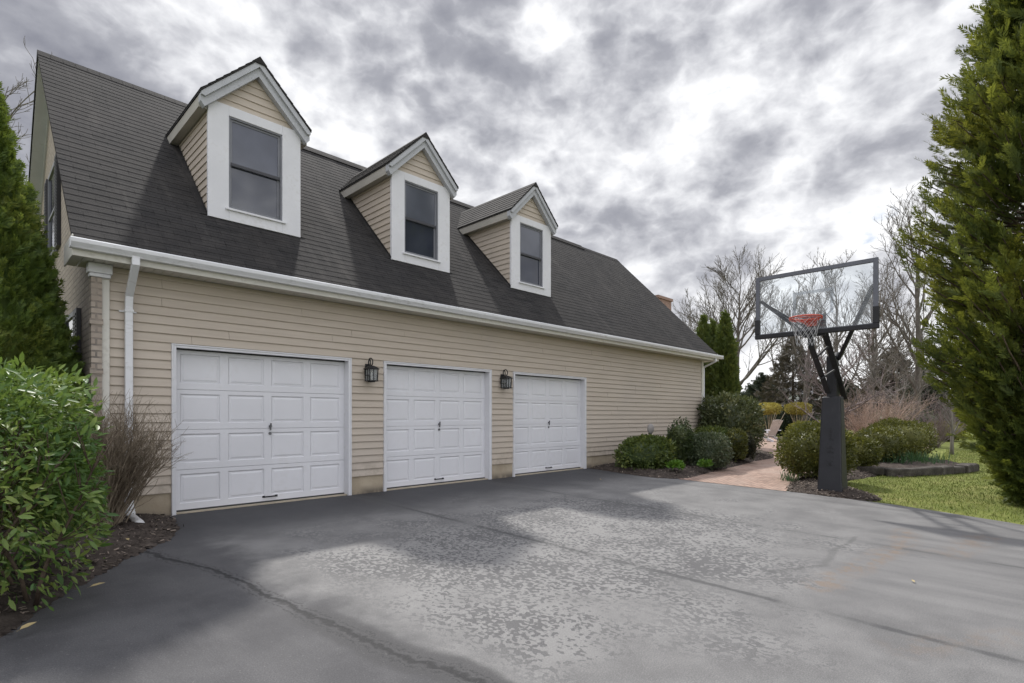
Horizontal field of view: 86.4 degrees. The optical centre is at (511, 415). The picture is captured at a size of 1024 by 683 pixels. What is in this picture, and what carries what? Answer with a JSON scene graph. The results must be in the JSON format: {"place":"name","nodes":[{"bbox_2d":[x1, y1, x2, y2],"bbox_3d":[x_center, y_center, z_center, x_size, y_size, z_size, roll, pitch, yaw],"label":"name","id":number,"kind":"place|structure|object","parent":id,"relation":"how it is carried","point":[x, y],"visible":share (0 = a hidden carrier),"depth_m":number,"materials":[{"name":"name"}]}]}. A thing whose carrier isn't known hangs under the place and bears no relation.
{"place":"outdoors","nodes":[
{"label":"outdoors","id":0,"kind":"place"},
{"bbox_2d":[0,513,179,637],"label":"mulch bed by hedge","id":1,"kind":"object","parent":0,"point":[12,619],"visible":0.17,"depth_m":4.79,"materials":[{"name":"brown soil"}]},
{"bbox_2d":[0,81,90,529],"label":"arborvitae","id":2,"kind":"object","parent":1,"relation":"on","point":[33,319],"visible":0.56,"depth_m":6.01,"materials":[{"name":"green plant"}]},
{"bbox_2d":[0,351,119,610],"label":"laurel hedge","id":3,"kind":"object","parent":1,"relation":"on","point":[66,455],"visible":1,"depth_m":3.80,"materials":[{"name":"green plant"}]},
{"bbox_2d":[0,513,183,632],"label":"bark mulch chips","id":4,"kind":"object","parent":1,"relation":"on","point":[92,570],"visible":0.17,"depth_m":4.81,"materials":[{"name":"brown wood"}]},
{"bbox_2d":[5,388,191,528],"bbox_3d":[-4.345,0.462,5.868,1.370,1.599,1.598,0,0,30],"label":"bare shrub","id":5,"kind":"object","parent":1,"relation":"on","point":[124,460],"visible":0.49,"depth_m":5.88,"materials":[{"name":"brown plant"}]},
{"bbox_2d":[0,468,1023,682],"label":"driveway","id":6,"kind":"structure","parent":0,"point":[588,575],"depth_m":4.27,"materials":[{"name":"grey asphalt"}]},
{"bbox_2d":[16,622,35,631],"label":"fallen leaf","id":7,"kind":"object","parent":6,"relation":"on","point":[27,625],"visible":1,"depth_m":3.36,"materials":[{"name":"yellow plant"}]},
{"bbox_2d":[0,0,1023,394],"label":"sky","id":8,"kind":"structure","parent":0,"point":[662,139],"materials":[{"name":"grey"}]},
{"bbox_2d":[589,450,773,478],"bbox_3d":[5.348,1.238,16.203,4.292,0.226,9.881,0,0,45],"label":"mulch bed by house","id":9,"kind":"object","parent":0,"point":[680,473],"visible":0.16,"depth_m":12.51,"materials":[{"name":"brown soil"}]},
{"bbox_2d":[612,433,679,469],"bbox_3d":[3.191,0.877,12.982,1.422,0.954,1.975,0,0,36],"label":"spreading shrub","id":10,"kind":"object","parent":9,"relation":"on","point":[645,451],"visible":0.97,"depth_m":12.49,"materials":[{"name":"green plant"}]},
{"bbox_2d":[665,459,685,469],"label":"leafy tuft","id":11,"kind":"object","parent":9,"relation":"on","point":[677,463],"visible":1,"depth_m":11.95,"materials":[{"name":"green plant"}]},
{"bbox_2d":[665,416,694,462],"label":"upright holly","id":12,"kind":"object","parent":9,"relation":"on","point":[681,434],"visible":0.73,"depth_m":13.15,"materials":[{"name":"green plant"}]},
{"bbox_2d":[593,451,773,477],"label":"bark mulch chips","id":13,"kind":"object","parent":9,"relation":"on","point":[758,454],"visible":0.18,"depth_m":12.78,"materials":[{"name":"brown wood"}]},
{"bbox_2d":[696,458,713,466],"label":"leafy tuft","id":14,"kind":"object","parent":9,"relation":"on","point":[702,462],"visible":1,"depth_m":12.43,"materials":[{"name":"green plant"}]},
{"bbox_2d":[685,430,734,469],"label":"variegated shrub","id":15,"kind":"object","parent":9,"relation":"on","point":[714,447],"visible":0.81,"depth_m":13.07,"materials":[{"name":"green plant"}]},
{"bbox_2d":[693,425,732,455],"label":"flat yew","id":16,"kind":"object","parent":9,"relation":"on","point":[713,429],"visible":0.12,"depth_m":15.06,"materials":[{"name":"green plant"}]},
{"bbox_2d":[694,390,767,452],"bbox_3d":[6.952,0.274,17.565,2.368,2.237,2.300,0,0,45],"label":"rhododendron","id":17,"kind":"object","parent":9,"relation":"on","point":[728,410],"visible":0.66,"depth_m":16.93,"materials":[{"name":"green plant"}]},
{"bbox_2d":[726,427,748,461],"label":"yellow yew","id":18,"kind":"object","parent":9,"relation":"on","point":[738,438],"visible":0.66,"depth_m":14.75,"materials":[{"name":"green plant"}]},
{"bbox_2d":[737,432,756,459],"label":"reddish shrub","id":19,"kind":"object","parent":9,"relation":"on","point":[751,451],"visible":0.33,"depth_m":15.09,"materials":[{"name":"plant"}]},
{"bbox_2d":[680,452,805,490],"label":"path","id":20,"kind":"structure","parent":0,"point":[764,474],"depth_m":12.10,"materials":[{"name":"brick"}]},
{"bbox_2d":[786,469,881,501],"bbox_3d":[7.664,1.339,12.259,2.308,0.195,7.076,0,0,45],"label":"mulch bed by hoop","id":21,"kind":"object","parent":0,"point":[848,494],"visible":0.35,"depth_m":9.72,"materials":[{"name":"brown soil"}]},
{"bbox_2d":[778,470,800,481],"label":"leafy tuft","id":22,"kind":"object","parent":21,"relation":"on","point":[787,477],"visible":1,"depth_m":10.90,"materials":[{"name":"green plant"}]},
{"bbox_2d":[773,420,860,478],"bbox_3d":[6.383,0.744,11.492,1.606,1.362,1.746,0,0,45],"label":"boxwood","id":23,"kind":"object","parent":21,"relation":"on","point":[798,451],"visible":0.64,"depth_m":11.18,"materials":[{"name":"green plant"}]},
{"bbox_2d":[755,257,879,491],"bbox_3d":[5.130,-0.470,9.416,1.719,3.939,2.042,0,0,21],"label":"basketball hoop","id":24,"kind":"object","parent":21,"relation":"on","point":[832,472],"visible":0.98,"depth_m":9.58,"materials":[{"name":"black metal"}]},
{"bbox_2d":[785,465,881,499],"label":"bark mulch chips","id":25,"kind":"object","parent":21,"relation":"on","point":[801,480],"visible":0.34,"depth_m":10.15,"materials":[{"name":"brown wood"}]},
{"bbox_2d":[849,436,883,466],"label":"boxwood","id":26,"kind":"object","parent":21,"relation":"on","point":[868,454],"visible":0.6,"depth_m":13.07,"materials":[{"name":"green plant"}]},
{"bbox_2d":[756,437,925,451],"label":"patio","id":27,"kind":"structure","parent":0,"point":[769,447],"depth_m":23.57,"materials":[{"name":"stone"}]},
{"bbox_2d":[695,313,714,399],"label":"columnar arborvitae","id":28,"kind":"object","parent":27,"relation":"on","point":[703,331],"visible":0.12,"depth_m":23.23,"materials":[{"name":"green plant"}]},
{"bbox_2d":[709,317,717,342],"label":"columnar arborvitae","id":29,"kind":"object","parent":27,"relation":"on","point":[713,324],"visible":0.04,"depth_m":23.84,"materials":[{"name":"green plant"}]},
{"bbox_2d":[708,309,742,396],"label":"columnar arborvitae","id":30,"kind":"object","parent":27,"relation":"on","point":[726,371],"visible":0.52,"depth_m":22.69,"materials":[{"name":"green plant"}]},
{"bbox_2d":[759,402,784,436],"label":"golden topiary","id":31,"kind":"object","parent":27,"relation":"on","point":[771,409],"visible":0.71,"depth_m":32.56,"materials":[{"name":"yellow plant"}]},
{"bbox_2d":[763,420,782,441],"bbox_3d":[12.959,0.743,27.389,0.850,1.137,1.038,0,0,-20],"label":"garden chair","id":32,"kind":"object","parent":27,"relation":"on","point":[774,428],"visible":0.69,"depth_m":27.13,"materials":[{"name":"brown wood"}]},
{"bbox_2d":[783,402,813,422],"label":"golden topiary","id":33,"kind":"object","parent":27,"relation":"on","point":[793,410],"visible":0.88,"depth_m":32.70,"materials":[{"name":"yellow plant"}]},
{"bbox_2d":[817,386,937,435],"bbox_3d":[13.602,0.054,20.536,4.007,2.668,3.478,0,0,32],"label":"pink twig shrub","id":34,"kind":"object","parent":27,"relation":"on","point":[851,417],"visible":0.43,"depth_m":20.24,"materials":[{"name":"plant"}]},
{"bbox_2d":[770,431,1023,524],"bbox_3d":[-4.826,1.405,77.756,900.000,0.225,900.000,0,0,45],"label":"lawn","id":35,"kind":"structure","parent":0,"point":[945,446],"depth_m":10.25,"materials":[{"name":"plant"}]},
{"bbox_2d":[1,37,51,165],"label":"bare tree","id":36,"kind":"object","parent":35,"relation":"on","point":[12,92],"visible":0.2,"depth_m":26.51,"materials":[{"name":"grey plant"}]},
{"bbox_2d":[28,50,723,522],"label":"house","id":37,"kind":"structure","parent":35,"relation":"on","point":[252,280],"depth_m":8.76,"materials":[{"name":"plastic"}]},
{"bbox_2d":[44,153,60,254],"bbox_3d":[-7.449,-3.295,8.838,1.740,1.470,0.078,0,0,45],"label":"window","id":38,"kind":"structure","parent":37,"relation":"in","point":[52,186],"depth_m":8.81,"materials":[{"name":"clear glass"}]},
{"bbox_2d":[63,308,80,361],"bbox_3d":[-6.026,-0.520,7.433,1.640,1.720,0.078,0,0,45],"label":"window","id":39,"kind":"structure","parent":37,"relation":"in","point":[73,322],"depth_m":6.86,"materials":[{"name":"black glass"}]},
{"bbox_2d":[171,343,351,515],"bbox_3d":[-3.559,0.198,7.978,0.244,2.265,2.535,0,0,45],"label":"garage door","id":40,"kind":"structure","parent":37,"relation":"in","point":[264,427],"depth_m":7.89,"materials":[{"name":"metal"}]},
{"bbox_2d":[364,358,378,381],"bbox_3d":[-2.314,-0.758,8.952,0.215,0.405,0.193,0,0,45],"label":"wall lantern","id":41,"kind":"object","parent":37,"relation":"attached to","point":[370,376],"depth_m":8.93,"materials":[{"name":"black metal"}]},
{"bbox_2d":[383,361,491,491],"bbox_3d":[-1.369,0.198,10.197,0.244,2.265,2.500,0,0,45],"label":"garage door","id":42,"kind":"structure","parent":37,"relation":"in","point":[437,423],"depth_m":10.18,"materials":[{"name":"metal"}]},
{"bbox_2d":[500,369,512,388],"bbox_3d":[-0.126,-0.758,11.169,0.215,0.405,0.193,0,0,45],"label":"wall lantern","id":43,"kind":"object","parent":37,"relation":"attached to","point":[505,381],"depth_m":11.13,"materials":[{"name":"black metal"}]},
{"bbox_2d":[512,372,586,476],"bbox_3d":[0.840,0.198,12.435,0.244,2.265,2.530,0,0,45],"label":"garage door","id":44,"kind":"structure","parent":37,"relation":"in","point":[549,425],"depth_m":12.48,"materials":[{"name":"metal"}]},
{"bbox_2d":[647,424,653,434],"bbox_3d":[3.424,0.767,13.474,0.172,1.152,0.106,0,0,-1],"label":"outlet cover","id":45,"kind":"object","parent":37,"relation":"attached to","point":[650,428],"visible":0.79,"depth_m":13.42,"materials":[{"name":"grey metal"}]},
{"bbox_2d":[677,289,701,331],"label":"bare tree","id":46,"kind":"object","parent":35,"relation":"on","point":[688,311],"visible":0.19,"depth_m":55.81,"materials":[{"name":"brown plant"}]},
{"bbox_2d":[672,244,830,385],"bbox_3d":[16.493,-5.345,39.581,11.641,13.465,7.309,0,0,37],"label":"bare tree","id":47,"kind":"object","parent":35,"relation":"on","point":[750,298],"visible":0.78,"depth_m":39.27,"materials":[{"name":"grey plant"}]},
{"bbox_2d":[740,372,789,402],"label":"spruce tree","id":48,"kind":"object","parent":35,"relation":"on","point":[750,390],"visible":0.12,"depth_m":47.68,"materials":[{"name":"green plant"}]},
{"bbox_2d":[756,274,823,388],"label":"bare tree","id":49,"kind":"object","parent":35,"relation":"on","point":[785,306],"visible":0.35,"depth_m":51.23,"materials":[{"name":"brown plant"}]},
{"bbox_2d":[759,406,820,435],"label":"evergreen hedge","id":50,"kind":"object","parent":35,"relation":"on","point":[787,419],"visible":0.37,"depth_m":35.30,"materials":[{"name":"green plant"}]},
{"bbox_2d":[753,336,847,424],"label":"spruce tree","id":51,"kind":"object","parent":35,"relation":"on","point":[775,395],"visible":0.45,"depth_m":41.60,"materials":[{"name":"green plant"}]},
{"bbox_2d":[778,383,822,400],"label":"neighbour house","id":52,"kind":"structure","parent":35,"relation":"on","point":[802,393],"depth_m":70.48,"materials":[{"name":"grey glass"}]},
{"bbox_2d":[784,420,820,433],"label":"golden juniper","id":53,"kind":"object","parent":35,"relation":"on","point":[797,422],"visible":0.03,"depth_m":18.84,"materials":[{"name":"plant"}]},
{"bbox_2d":[775,261,851,421],"bbox_3d":[19.217,-4.255,34.581,4.442,11.292,5.384,0,0,45],"label":"bare tree","id":54,"kind":"object","parent":35,"relation":"on","point":[806,392],"visible":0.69,"depth_m":34.17,"materials":[{"name":"grey plant"}]},
{"bbox_2d":[796,248,896,395],"bbox_3d":[23.035,-5.220,37.653,5.820,13.219,4.907,0,0,45],"label":"bare tree","id":55,"kind":"object","parent":35,"relation":"on","point":[827,274],"visible":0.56,"depth_m":38.02,"materials":[{"name":"grey plant"}]},
{"bbox_2d":[779,330,917,421],"bbox_3d":[10.559,-0.663,17.561,3.256,4.231,4.056,0,0,13],"label":"bare tree","id":56,"kind":"object","parent":35,"relation":"on","point":[854,400],"visible":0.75,"depth_m":17.01,"materials":[{"name":"brown plant"}]},
{"bbox_2d":[814,377,883,428],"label":"spruce tree","id":57,"kind":"object","parent":35,"relation":"on","point":[847,391],"visible":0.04,"depth_m":51.19,"materials":[{"name":"green plant"}]},
{"bbox_2d":[838,289,905,386],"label":"bare tree","id":58,"kind":"object","parent":35,"relation":"on","point":[884,344],"visible":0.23,"depth_m":49.10,"materials":[{"name":"grey plant"}]},
{"bbox_2d":[820,256,926,423],"bbox_3d":[21.476,-4.028,31.724,5.785,10.850,4.372,0,0,8],"label":"bare tree","id":59,"kind":"object","parent":35,"relation":"on","point":[878,343],"visible":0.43,"depth_m":31.75,"materials":[{"name":"grey plant"}]},
{"bbox_2d":[844,347,914,430],"bbox_3d":[27.838,-1.844,40.224,7.971,6.849,7.951,0,0,1],"label":"spruce tree","id":60,"kind":"object","parent":35,"relation":"on","point":[892,380],"visible":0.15,"depth_m":39.88,"materials":[{"name":"green plant"}]},
{"bbox_2d":[834,178,948,420],"bbox_3d":[20.076,-4.955,26.959,6.379,12.825,6.386,0,0,45],"label":"bare tree","id":61,"kind":"object","parent":35,"relation":"on","point":[917,315],"visible":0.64,"depth_m":26.83,"materials":[{"name":"grey plant"}]},
{"bbox_2d":[845,329,946,416],"bbox_3d":[18.870,-1.518,26.748,4.303,5.912,5.165,0,0,25],"label":"bare tree","id":62,"kind":"object","parent":35,"relation":"on","point":[905,375],"visible":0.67,"depth_m":26.83,"materials":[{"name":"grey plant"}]},
{"bbox_2d":[872,407,947,421],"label":"evergreen hedge","id":63,"kind":"object","parent":35,"relation":"on","point":[927,416],"visible":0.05,"depth_m":31.39,"materials":[{"name":"green plant"}]},
{"bbox_2d":[856,463,979,476],"bbox_3d":[10.518,1.344,13.695,4.608,0.286,0.910,0,0,-23],"label":"stone edging","id":64,"kind":"object","parent":35,"relation":"on","point":[967,468],"visible":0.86,"depth_m":12.98,"materials":[{"name":"grey stone"}]},
{"bbox_2d":[876,457,959,477],"bbox_3d":[10.843,1.325,14.660,2.320,0.252,5.870,0,0,45],"label":"raised bed","id":65,"kind":"object","parent":35,"relation":"on","point":[899,464],"visible":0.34,"depth_m":14.11,"materials":[{"name":"brown soil"}]},
{"bbox_2d":[854,424,908,461],"bbox_3d":[10.116,0.822,14.994,1.374,1.210,1.376,0,0,45],"label":"boxwood","id":66,"kind":"object","parent":65,"relation":"on","point":[891,439],"visible":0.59,"depth_m":14.58,"materials":[{"name":"green plant"}]},
{"bbox_2d":[862,416,939,458],"bbox_3d":[11.601,0.715,16.388,2.048,1.430,2.049,0,0,45],"label":"boxwood","id":67,"kind":"object","parent":65,"relation":"on","point":[919,437],"visible":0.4,"depth_m":15.74,"materials":[{"name":"green plant"}]},
{"bbox_2d":[877,450,925,463],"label":"daffodil clump","id":68,"kind":"object","parent":65,"relation":"on","point":[897,460],"visible":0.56,"depth_m":14.45,"materials":[{"name":"green plant"}]},
{"bbox_2d":[904,450,958,463],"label":"daffodil clump","id":69,"kind":"object","parent":65,"relation":"on","point":[926,460],"visible":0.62,"depth_m":14.71,"materials":[{"name":"green plant"}]},
{"bbox_2d":[875,382,966,447],"bbox_3d":[18.479,-0.211,23.921,5.013,3.257,4.288,0,0,45],"label":"mauve twig shrub","id":70,"kind":"object","parent":35,"relation":"on","point":[938,426],"visible":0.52,"depth_m":23.74,"materials":[{"name":"plant"}]},
{"bbox_2d":[875,370,967,431],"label":"spruce tree","id":71,"kind":"object","parent":35,"relation":"on","point":[931,392],"visible":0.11,"depth_m":35.10,"materials":[{"name":"plant"}]},
{"bbox_2d":[925,421,969,440],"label":"golden juniper","id":72,"kind":"object","parent":35,"relation":"on","point":[959,426],"visible":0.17,"depth_m":29.24,"materials":[{"name":"green plant"}]},
{"bbox_2d":[936,393,966,454],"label":"crape myrtle","id":73,"kind":"object","parent":35,"relation":"on","point":[950,413],"visible":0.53,"depth_m":19.94,"materials":[{"name":"brown plant"}]},
{"bbox_2d":[891,0,1023,506],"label":"cypress tree","id":74,"kind":"object","parent":35,"relation":"on","point":[985,382],"visible":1,"depth_m":8.75,"materials":[{"name":"green plant"}]}
]}

